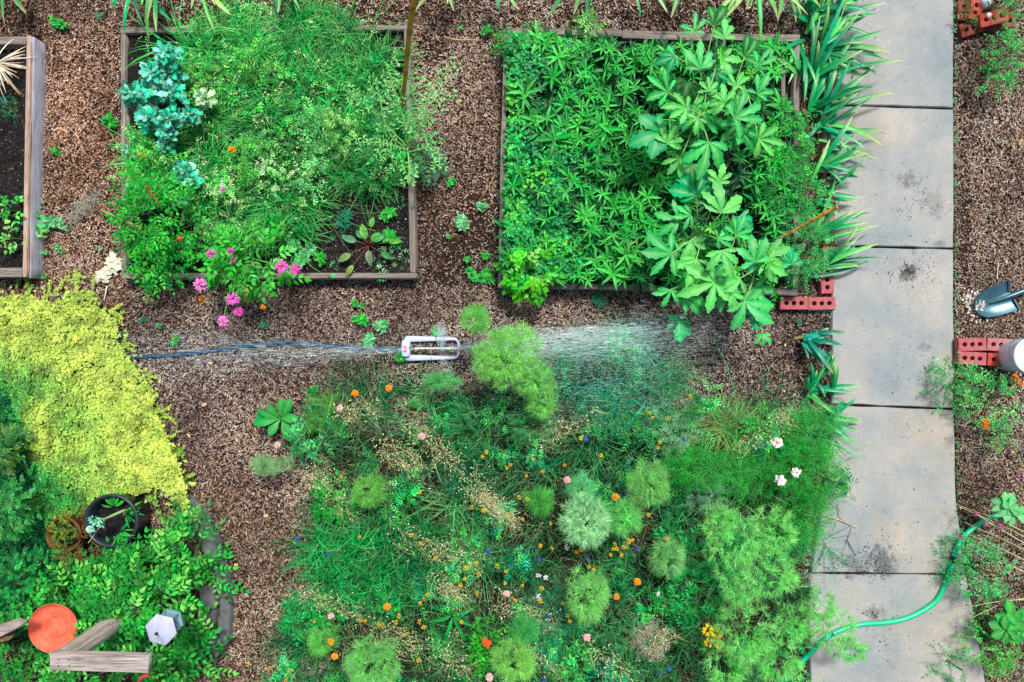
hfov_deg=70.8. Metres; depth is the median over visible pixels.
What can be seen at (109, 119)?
weed
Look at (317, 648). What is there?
dill plant
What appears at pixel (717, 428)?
meadow plant
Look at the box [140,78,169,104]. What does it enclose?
kale plant
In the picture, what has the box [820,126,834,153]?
brick
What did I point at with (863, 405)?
path joint soil
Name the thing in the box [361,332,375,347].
weed
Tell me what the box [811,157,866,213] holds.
iris clump
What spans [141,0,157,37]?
iris clump
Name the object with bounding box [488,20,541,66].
weed
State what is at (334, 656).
yellow zinnia
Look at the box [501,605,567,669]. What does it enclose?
meadow plant
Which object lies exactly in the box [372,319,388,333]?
weed
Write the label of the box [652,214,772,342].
okra plant
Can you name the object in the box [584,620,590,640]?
pale zinnia
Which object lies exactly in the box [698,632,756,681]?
fennel plant
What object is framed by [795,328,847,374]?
iris clump
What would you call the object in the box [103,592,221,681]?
shrub
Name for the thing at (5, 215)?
seedling
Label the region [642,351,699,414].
meadow plant
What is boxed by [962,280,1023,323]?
shovel
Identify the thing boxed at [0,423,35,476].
conifer
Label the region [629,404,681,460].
meadow plant
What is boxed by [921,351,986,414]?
garden plant
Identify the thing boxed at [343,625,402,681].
dill plant
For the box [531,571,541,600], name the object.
white flower
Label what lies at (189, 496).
edging stone
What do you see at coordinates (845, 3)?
iris clump
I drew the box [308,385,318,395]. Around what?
weed
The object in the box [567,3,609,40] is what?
weed
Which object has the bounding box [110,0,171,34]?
iris clump
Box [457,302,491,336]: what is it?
dill plant
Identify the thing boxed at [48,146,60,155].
weed
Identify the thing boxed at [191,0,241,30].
iris clump
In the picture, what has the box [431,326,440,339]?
weed
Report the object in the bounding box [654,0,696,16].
iris clump
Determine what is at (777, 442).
white daisy
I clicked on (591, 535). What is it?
dill plant
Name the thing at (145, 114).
kale plant
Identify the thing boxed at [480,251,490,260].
weed
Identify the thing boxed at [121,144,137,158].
kale plant
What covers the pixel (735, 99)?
okra plant
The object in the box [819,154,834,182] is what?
brick
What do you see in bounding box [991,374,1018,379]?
orange blossom
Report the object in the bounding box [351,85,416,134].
weed
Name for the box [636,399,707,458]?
meadow plant
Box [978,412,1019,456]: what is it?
garden plant
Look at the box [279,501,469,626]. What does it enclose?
grass
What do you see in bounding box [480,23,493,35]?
weed
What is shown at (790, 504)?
cosmos plant
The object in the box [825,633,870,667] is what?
fennel plant
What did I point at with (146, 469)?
golden groundcover
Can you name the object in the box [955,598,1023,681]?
garden plant
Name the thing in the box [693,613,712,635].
daisy
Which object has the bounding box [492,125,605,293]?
grass
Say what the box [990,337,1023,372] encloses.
bucket
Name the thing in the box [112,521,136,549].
weed
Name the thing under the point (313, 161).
weed
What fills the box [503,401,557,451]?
meadow plant
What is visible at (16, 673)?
shrub
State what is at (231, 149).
marigold
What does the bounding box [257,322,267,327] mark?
weed
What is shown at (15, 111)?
seedling
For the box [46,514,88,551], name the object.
plant pot
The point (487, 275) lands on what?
weed
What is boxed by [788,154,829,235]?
weed
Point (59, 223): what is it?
weed
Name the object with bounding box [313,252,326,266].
weed
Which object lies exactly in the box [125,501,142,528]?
weed
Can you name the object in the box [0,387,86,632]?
leafy weeds
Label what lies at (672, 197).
weed
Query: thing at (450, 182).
weed
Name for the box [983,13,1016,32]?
brick
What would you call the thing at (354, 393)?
marigold
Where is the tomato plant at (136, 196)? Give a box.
[104,153,236,279]
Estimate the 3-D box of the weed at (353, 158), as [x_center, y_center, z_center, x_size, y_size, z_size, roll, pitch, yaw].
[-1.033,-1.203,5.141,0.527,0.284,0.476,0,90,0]
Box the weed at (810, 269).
[762,205,838,297]
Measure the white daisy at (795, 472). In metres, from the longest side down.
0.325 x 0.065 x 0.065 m
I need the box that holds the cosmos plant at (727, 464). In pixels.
[649,439,757,497]
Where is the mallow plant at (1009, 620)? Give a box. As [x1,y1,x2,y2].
[980,599,1023,643]
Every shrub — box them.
[0,539,67,603]
[0,583,56,681]
[12,581,74,617]
[22,547,133,629]
[33,634,149,681]
[60,549,203,650]
[61,546,183,608]
[72,569,179,649]
[92,527,218,601]
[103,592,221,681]
[130,625,238,681]
[155,499,225,590]
[172,600,225,665]
[193,541,250,606]
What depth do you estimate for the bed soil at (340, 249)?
5.20 m
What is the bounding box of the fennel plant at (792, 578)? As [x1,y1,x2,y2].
[728,539,802,602]
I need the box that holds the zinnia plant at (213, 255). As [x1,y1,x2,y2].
[193,187,311,326]
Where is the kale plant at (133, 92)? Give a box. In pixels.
[117,80,153,108]
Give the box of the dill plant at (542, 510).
[521,484,555,517]
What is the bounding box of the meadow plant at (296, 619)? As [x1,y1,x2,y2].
[278,591,324,646]
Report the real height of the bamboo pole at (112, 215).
0.067 m
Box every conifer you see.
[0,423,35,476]
[0,463,52,544]
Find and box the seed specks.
[135,2,402,239]
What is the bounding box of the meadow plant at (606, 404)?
[570,383,642,448]
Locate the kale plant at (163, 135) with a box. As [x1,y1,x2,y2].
[155,123,181,144]
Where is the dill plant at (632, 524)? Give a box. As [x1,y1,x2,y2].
[601,495,644,538]
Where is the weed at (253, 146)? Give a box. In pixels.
[215,130,288,193]
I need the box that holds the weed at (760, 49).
[730,31,802,82]
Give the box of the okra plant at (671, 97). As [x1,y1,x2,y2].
[628,68,727,187]
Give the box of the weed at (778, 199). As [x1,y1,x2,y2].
[738,153,805,228]
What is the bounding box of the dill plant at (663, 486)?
[624,452,672,509]
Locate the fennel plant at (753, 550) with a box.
[701,503,767,570]
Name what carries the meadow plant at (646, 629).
on the ground at (460, 246)
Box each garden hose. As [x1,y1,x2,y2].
[125,340,400,359]
[778,512,999,681]
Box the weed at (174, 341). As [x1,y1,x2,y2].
[169,334,178,347]
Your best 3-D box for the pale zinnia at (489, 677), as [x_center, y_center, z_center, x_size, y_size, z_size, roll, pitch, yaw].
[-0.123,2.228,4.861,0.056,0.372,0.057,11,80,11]
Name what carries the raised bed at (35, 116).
on the ground at (460, 246)
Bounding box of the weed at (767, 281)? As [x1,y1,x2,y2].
[756,267,785,305]
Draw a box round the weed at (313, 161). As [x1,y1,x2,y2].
[300,133,339,176]
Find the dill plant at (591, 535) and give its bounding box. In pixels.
[556,489,613,550]
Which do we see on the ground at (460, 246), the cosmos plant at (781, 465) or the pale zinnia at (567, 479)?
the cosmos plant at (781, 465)
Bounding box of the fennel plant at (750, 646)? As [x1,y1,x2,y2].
[709,599,781,666]
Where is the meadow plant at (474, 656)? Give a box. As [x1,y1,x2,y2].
[462,611,516,678]
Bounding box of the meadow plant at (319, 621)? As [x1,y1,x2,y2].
[301,581,355,637]
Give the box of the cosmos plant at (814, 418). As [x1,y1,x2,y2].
[767,397,853,477]
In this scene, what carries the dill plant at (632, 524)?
on the ground at (460, 246)
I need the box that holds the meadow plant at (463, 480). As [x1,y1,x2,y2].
[423,442,499,512]
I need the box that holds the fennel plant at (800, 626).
[765,595,811,644]
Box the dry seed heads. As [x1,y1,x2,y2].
[297,380,807,681]
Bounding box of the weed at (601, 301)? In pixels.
[590,292,606,307]
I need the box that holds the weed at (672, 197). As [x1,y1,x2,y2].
[653,155,713,208]
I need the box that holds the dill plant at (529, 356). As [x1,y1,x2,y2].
[494,319,544,372]
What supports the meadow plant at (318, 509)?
on the ground at (460, 246)
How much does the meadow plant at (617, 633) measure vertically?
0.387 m
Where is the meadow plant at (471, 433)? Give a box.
[439,404,504,467]
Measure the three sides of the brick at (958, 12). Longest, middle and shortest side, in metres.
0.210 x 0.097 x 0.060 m
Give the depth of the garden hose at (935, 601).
5.22 m
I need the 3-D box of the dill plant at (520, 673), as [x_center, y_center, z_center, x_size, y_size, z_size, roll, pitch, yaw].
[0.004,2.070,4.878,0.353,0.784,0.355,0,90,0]
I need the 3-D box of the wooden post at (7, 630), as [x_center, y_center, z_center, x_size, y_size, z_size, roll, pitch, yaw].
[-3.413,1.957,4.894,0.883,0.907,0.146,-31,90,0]
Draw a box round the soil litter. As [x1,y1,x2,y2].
[0,37,791,286]
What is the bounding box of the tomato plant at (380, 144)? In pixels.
[346,56,462,187]
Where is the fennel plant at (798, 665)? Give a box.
[737,621,805,681]
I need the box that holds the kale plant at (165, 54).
[152,40,189,75]
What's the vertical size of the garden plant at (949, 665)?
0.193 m
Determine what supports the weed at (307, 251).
on the bed soil at (340, 249)
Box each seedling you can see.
[0,95,17,124]
[0,195,44,231]
[0,219,47,254]
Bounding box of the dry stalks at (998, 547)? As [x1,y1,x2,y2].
[956,504,1023,617]
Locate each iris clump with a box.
[1,0,25,23]
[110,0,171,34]
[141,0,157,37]
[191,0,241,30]
[273,0,305,13]
[416,0,453,10]
[497,0,517,11]
[546,0,588,19]
[636,0,678,15]
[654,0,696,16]
[706,0,807,36]
[777,0,819,21]
[777,14,892,270]
[778,39,815,100]
[784,0,869,24]
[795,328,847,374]
[801,0,901,88]
[801,354,860,418]
[803,0,886,41]
[803,56,872,122]
[805,227,881,277]
[807,0,887,75]
[808,180,870,240]
[809,116,864,189]
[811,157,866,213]
[814,75,883,158]
[818,398,861,445]
[820,355,838,395]
[841,0,863,16]
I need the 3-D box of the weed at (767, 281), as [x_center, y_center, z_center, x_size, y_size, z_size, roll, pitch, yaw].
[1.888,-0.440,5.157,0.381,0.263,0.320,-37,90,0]
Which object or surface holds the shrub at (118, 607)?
on the ground at (460, 246)
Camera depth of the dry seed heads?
4.87 m
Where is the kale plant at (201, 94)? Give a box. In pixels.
[193,86,217,109]
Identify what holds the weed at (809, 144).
on the ground at (460, 246)
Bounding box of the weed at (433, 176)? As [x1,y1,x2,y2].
[412,147,451,189]
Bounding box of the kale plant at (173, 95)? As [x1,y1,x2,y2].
[157,78,191,111]
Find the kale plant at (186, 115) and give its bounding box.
[179,104,206,127]
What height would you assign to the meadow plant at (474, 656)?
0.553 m
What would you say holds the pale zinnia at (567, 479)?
on the grass at (304, 647)
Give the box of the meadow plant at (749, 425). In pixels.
[713,399,786,463]
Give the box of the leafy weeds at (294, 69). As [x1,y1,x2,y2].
[105,0,412,261]
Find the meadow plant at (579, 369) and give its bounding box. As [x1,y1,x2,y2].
[530,316,635,425]
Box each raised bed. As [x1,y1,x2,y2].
[0,36,46,279]
[120,25,418,279]
[498,28,799,296]
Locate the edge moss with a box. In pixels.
[803,0,987,681]
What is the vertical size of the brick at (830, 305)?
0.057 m
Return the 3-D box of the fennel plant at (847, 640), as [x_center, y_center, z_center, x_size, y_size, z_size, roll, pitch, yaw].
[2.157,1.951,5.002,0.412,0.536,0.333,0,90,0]
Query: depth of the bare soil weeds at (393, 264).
5.17 m
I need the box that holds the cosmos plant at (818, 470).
[774,436,852,521]
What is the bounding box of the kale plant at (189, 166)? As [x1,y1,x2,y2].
[173,159,197,180]
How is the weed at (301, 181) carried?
on the bed soil at (340, 249)
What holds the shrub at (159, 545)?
on the ground at (460, 246)
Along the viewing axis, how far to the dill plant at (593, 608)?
4.58 m
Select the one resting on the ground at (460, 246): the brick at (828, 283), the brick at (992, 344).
the brick at (828, 283)
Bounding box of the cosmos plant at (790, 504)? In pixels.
[766,479,840,563]
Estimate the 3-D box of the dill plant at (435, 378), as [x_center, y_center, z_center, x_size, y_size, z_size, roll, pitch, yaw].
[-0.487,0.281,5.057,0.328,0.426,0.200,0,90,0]
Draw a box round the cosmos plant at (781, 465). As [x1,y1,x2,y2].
[753,422,830,507]
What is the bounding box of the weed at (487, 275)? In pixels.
[478,267,496,284]
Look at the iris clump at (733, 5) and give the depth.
4.99 m
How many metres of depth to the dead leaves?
5.28 m
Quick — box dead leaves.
[35,0,1023,680]
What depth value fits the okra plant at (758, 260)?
4.58 m
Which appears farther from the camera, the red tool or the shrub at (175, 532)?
the shrub at (175, 532)
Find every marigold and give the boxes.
[198,296,211,301]
[228,146,244,162]
[351,390,357,396]
[383,603,390,609]
[386,385,393,396]
[602,493,618,500]
[613,593,619,599]
[634,578,640,585]
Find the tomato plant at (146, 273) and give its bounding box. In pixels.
[119,228,198,301]
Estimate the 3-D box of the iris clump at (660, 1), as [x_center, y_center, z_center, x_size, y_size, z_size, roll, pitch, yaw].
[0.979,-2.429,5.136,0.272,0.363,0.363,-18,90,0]
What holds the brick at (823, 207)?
on the ground at (460, 246)
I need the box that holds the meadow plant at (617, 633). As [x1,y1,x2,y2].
[597,600,659,664]
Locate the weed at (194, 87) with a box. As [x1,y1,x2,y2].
[179,46,227,105]
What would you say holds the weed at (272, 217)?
on the bed soil at (340, 249)
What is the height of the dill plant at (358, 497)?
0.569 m
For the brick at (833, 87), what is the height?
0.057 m
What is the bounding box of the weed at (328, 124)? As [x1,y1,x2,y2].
[312,107,363,157]
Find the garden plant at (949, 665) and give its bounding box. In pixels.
[925,643,973,681]
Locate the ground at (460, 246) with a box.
[0,0,1023,681]
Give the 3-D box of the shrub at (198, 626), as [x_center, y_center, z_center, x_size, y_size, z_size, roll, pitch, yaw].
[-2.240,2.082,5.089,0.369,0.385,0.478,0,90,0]
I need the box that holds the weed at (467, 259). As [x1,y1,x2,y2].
[463,256,470,263]
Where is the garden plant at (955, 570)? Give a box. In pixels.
[932,531,981,585]
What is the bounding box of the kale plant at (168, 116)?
[156,107,185,132]
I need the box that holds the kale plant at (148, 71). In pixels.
[138,61,167,89]
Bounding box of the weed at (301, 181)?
[289,165,330,207]
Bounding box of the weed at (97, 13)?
[94,11,104,20]
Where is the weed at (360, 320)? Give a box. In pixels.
[349,312,369,327]
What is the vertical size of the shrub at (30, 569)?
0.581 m
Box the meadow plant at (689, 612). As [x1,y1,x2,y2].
[635,559,715,633]
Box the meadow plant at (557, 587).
[504,575,577,649]
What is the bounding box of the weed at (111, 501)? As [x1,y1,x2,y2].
[101,489,123,507]
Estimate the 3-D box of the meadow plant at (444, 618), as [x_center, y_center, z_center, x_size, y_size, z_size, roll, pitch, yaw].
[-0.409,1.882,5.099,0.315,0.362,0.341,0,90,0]
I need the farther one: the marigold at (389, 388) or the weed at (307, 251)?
the weed at (307, 251)
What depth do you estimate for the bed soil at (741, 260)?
5.21 m
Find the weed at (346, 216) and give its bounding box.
[335,208,353,231]
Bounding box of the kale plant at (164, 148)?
[156,139,175,156]
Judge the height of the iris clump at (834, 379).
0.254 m
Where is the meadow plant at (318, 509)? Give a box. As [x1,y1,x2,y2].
[306,469,361,526]
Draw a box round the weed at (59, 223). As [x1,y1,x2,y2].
[56,218,69,232]
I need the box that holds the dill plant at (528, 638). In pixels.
[505,607,540,646]
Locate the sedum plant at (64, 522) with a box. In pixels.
[46,502,79,543]
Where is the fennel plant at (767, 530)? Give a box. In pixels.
[740,503,801,554]
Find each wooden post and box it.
[0,617,26,643]
[50,594,167,672]
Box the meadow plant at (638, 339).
[593,313,677,384]
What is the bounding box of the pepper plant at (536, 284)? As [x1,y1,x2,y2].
[493,244,567,306]
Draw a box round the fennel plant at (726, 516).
[695,501,738,544]
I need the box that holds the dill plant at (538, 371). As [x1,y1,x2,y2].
[514,354,558,402]
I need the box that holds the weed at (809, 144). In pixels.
[781,101,821,165]
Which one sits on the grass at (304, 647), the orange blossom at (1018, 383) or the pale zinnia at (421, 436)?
the pale zinnia at (421, 436)
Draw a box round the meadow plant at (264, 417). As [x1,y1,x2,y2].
[253,398,298,441]
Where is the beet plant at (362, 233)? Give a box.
[338,217,401,276]
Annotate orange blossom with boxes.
[961,411,989,424]
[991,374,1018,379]
[991,374,1023,385]
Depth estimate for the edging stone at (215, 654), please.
5.21 m
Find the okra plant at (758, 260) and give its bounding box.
[716,210,802,347]
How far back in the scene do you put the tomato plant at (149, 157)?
5.00 m
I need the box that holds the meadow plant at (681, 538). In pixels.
[648,522,719,588]
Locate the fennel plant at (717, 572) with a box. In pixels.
[709,554,759,609]
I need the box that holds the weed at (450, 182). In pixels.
[446,177,456,187]
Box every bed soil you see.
[0,49,25,267]
[128,32,409,272]
[504,38,791,288]
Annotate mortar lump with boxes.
[980,0,991,18]
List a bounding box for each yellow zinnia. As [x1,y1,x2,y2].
[327,623,341,644]
[331,641,337,659]
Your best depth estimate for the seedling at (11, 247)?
5.18 m
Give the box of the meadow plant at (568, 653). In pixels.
[535,628,599,681]
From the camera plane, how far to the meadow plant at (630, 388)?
4.99 m
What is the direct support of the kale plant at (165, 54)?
on the bed soil at (340, 249)
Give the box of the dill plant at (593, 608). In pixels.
[565,564,611,627]
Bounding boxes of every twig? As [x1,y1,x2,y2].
[444,36,474,40]
[838,505,851,548]
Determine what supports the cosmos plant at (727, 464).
on the ground at (460, 246)
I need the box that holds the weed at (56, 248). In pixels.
[52,244,64,253]
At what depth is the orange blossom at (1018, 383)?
4.91 m
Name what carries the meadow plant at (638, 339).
on the ground at (460, 246)
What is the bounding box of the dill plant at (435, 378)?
[420,368,462,392]
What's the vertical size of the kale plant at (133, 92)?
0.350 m
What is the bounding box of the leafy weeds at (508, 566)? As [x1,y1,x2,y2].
[269,325,858,681]
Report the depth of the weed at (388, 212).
5.15 m
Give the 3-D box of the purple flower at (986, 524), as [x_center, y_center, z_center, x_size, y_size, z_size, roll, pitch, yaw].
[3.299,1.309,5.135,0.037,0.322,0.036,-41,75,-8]
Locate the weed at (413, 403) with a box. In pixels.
[409,401,420,410]
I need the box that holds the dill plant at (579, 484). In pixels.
[563,468,598,506]
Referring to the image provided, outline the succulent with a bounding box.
[86,509,128,542]
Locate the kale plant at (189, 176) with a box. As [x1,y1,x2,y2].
[180,169,204,193]
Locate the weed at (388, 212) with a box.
[378,206,397,222]
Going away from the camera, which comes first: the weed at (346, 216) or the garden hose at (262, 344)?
the weed at (346, 216)
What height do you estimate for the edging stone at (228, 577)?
0.127 m
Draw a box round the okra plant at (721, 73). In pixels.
[655,5,741,133]
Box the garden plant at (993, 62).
[972,22,1023,100]
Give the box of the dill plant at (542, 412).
[525,382,558,421]
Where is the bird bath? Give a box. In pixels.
[28,604,79,652]
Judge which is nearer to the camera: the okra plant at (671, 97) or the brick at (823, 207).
the okra plant at (671, 97)
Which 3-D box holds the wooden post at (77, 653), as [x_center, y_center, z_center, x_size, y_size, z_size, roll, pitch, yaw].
[-2.350,1.829,4.699,0.563,1.202,0.107,2,90,0]
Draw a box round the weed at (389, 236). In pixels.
[382,227,401,247]
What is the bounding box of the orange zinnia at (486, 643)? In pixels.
[482,620,491,648]
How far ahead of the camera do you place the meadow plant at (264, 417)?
5.13 m
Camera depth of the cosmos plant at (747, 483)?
4.90 m
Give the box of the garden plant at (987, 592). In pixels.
[934,529,1020,610]
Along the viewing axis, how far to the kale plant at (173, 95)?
4.89 m
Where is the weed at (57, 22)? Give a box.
[49,14,68,29]
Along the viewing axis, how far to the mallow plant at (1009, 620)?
4.99 m
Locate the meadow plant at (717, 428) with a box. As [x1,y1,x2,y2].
[684,383,779,460]
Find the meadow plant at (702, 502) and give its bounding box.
[670,465,734,517]
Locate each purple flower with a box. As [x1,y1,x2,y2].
[963,522,988,526]
[997,474,1020,479]
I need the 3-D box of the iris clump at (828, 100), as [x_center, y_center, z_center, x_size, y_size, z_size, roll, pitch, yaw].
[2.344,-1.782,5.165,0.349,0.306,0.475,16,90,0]
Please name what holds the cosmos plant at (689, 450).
on the ground at (460, 246)
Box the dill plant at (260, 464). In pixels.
[248,452,296,477]
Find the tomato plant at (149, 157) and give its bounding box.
[114,140,187,206]
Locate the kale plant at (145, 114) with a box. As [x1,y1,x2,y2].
[134,104,162,133]
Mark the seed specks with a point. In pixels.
(297, 147)
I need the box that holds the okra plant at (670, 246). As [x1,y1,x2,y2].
[641,163,742,286]
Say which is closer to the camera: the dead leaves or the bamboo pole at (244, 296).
the bamboo pole at (244, 296)
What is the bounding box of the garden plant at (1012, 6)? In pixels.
[953,0,1023,34]
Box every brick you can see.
[778,297,807,309]
[807,297,835,309]
[818,269,833,293]
[819,98,834,123]
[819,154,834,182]
[819,182,835,210]
[819,210,834,237]
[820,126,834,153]
[820,239,834,255]
[821,71,835,97]
[953,0,965,23]
[954,338,985,350]
[954,351,986,364]
[955,22,986,39]
[963,0,981,22]
[975,7,1008,29]
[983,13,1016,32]
[985,353,1002,366]
[986,338,1011,350]
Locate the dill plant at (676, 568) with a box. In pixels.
[644,533,688,580]
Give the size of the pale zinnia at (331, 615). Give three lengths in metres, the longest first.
0.296 x 0.046 x 0.045 m
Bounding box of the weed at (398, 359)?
[394,352,406,362]
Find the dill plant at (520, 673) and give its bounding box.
[488,631,538,681]
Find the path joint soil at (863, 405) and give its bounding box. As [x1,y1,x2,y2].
[813,105,963,574]
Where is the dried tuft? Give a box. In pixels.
[0,39,33,98]
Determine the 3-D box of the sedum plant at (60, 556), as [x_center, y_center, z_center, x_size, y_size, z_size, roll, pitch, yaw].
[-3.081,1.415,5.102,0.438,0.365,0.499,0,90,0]
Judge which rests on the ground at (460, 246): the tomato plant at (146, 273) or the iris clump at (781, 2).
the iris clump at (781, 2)
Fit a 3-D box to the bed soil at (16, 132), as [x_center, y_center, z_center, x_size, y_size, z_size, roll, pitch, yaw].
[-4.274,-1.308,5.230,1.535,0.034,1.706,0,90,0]
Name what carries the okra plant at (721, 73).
on the bed soil at (741, 260)
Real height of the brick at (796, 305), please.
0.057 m
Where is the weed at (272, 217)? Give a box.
[256,189,310,230]
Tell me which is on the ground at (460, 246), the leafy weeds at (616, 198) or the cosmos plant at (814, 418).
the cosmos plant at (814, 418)
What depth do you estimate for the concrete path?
5.25 m
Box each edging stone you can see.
[159,485,192,507]
[181,497,212,525]
[192,520,222,551]
[197,606,218,630]
[199,582,218,610]
[205,632,231,658]
[206,545,228,575]
[214,568,234,597]
[217,615,234,638]
[219,593,235,617]
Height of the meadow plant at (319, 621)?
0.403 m
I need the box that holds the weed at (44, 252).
[40,249,48,254]
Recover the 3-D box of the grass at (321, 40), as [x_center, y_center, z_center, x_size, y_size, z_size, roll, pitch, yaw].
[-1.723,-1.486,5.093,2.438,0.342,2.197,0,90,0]
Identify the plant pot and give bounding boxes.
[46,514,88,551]
[84,493,151,548]
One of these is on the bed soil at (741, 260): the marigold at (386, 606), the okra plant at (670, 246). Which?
the okra plant at (670, 246)
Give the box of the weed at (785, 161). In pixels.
[742,98,804,184]
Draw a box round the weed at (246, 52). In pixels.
[230,34,287,89]
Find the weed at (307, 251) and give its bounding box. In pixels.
[286,239,316,267]
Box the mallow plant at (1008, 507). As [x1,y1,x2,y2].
[977,492,1023,525]
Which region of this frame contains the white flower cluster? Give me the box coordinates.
[92,251,121,282]
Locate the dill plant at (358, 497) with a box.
[349,471,389,511]
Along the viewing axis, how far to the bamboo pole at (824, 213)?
4.78 m
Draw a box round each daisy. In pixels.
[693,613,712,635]
[700,627,712,647]
[709,618,722,637]
[754,429,783,447]
[764,471,786,485]
[776,468,801,477]
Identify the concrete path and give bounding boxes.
[806,0,984,681]
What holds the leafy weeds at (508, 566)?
on the ground at (460, 246)
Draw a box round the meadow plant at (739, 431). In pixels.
[700,393,791,482]
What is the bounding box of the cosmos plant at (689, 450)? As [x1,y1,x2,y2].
[660,433,715,491]
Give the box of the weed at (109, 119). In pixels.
[99,112,117,128]
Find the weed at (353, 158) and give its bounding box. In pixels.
[333,144,403,205]
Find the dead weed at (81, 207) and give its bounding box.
[57,183,117,232]
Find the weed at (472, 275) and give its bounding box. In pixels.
[465,266,481,281]
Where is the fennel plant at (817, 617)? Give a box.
[791,582,839,626]
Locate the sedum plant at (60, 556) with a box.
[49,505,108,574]
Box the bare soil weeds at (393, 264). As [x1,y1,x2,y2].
[313,190,416,281]
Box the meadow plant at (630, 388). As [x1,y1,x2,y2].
[555,315,697,447]
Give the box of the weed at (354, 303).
[350,299,363,308]
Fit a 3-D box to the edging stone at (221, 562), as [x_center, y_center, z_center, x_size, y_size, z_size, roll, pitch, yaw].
[-2.154,1.601,5.271,0.098,0.117,0.199,-16,90,0]
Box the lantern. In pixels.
[144,608,183,653]
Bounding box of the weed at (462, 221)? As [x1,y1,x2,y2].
[455,213,469,231]
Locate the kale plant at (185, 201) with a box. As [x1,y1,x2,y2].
[178,196,195,208]
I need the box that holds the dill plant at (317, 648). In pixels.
[306,617,341,658]
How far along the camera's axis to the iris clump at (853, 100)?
5.12 m
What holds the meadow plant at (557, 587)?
on the ground at (460, 246)
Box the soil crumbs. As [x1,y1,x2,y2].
[812,169,956,671]
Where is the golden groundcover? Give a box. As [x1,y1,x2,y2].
[0,269,198,545]
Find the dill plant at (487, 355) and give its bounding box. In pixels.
[468,322,531,391]
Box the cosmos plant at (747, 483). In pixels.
[709,449,787,510]
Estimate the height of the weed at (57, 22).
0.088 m
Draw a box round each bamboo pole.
[100,209,142,228]
[144,186,159,205]
[242,288,247,301]
[400,0,416,108]
[779,205,837,238]
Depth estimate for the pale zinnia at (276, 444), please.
4.74 m
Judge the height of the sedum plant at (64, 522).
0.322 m
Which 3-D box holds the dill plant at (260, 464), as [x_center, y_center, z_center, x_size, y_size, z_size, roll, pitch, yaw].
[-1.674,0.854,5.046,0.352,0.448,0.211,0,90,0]
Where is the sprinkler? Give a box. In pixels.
[401,336,461,360]
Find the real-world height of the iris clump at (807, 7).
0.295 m
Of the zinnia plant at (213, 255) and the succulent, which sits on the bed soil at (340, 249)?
the zinnia plant at (213, 255)
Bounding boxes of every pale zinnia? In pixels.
[274,441,280,447]
[328,600,333,618]
[337,404,354,414]
[418,426,425,439]
[485,673,493,681]
[503,584,509,596]
[563,469,570,483]
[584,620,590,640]
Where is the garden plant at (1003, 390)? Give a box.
[953,364,1023,439]
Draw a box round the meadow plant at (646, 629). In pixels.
[625,612,672,661]
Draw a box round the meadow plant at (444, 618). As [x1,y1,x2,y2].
[430,592,474,639]
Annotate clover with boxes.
[502,30,597,282]
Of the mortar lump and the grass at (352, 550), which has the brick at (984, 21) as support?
the mortar lump
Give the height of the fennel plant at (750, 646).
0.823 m
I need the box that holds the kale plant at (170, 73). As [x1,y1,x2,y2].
[160,63,190,88]
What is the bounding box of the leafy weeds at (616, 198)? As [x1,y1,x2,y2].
[489,18,807,295]
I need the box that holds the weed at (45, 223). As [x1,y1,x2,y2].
[38,215,62,232]
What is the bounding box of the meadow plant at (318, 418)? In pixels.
[295,389,357,438]
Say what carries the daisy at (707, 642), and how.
on the grass at (304, 647)
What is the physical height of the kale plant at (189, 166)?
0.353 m
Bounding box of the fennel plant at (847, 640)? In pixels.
[798,606,859,656]
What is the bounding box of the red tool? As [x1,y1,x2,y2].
[137,674,149,681]
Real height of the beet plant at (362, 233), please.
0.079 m
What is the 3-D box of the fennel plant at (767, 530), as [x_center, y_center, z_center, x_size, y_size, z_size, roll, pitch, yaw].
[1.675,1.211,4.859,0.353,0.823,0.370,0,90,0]
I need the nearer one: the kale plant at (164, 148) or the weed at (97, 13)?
the kale plant at (164, 148)
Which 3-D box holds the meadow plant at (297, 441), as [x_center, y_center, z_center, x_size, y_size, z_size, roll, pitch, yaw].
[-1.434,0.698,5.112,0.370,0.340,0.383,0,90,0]
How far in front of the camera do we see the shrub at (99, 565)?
4.87 m
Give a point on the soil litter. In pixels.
(306, 217)
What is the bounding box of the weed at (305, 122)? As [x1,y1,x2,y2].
[290,101,346,150]
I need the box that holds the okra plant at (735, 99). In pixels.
[705,35,784,157]
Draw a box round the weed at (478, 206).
[476,201,488,212]
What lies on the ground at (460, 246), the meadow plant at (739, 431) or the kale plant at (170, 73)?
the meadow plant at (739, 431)
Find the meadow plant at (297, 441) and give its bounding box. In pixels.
[284,416,335,464]
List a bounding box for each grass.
[100,0,435,284]
[231,319,870,681]
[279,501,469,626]
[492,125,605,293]
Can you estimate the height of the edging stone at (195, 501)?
0.123 m
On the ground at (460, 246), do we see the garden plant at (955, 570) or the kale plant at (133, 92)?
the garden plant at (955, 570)

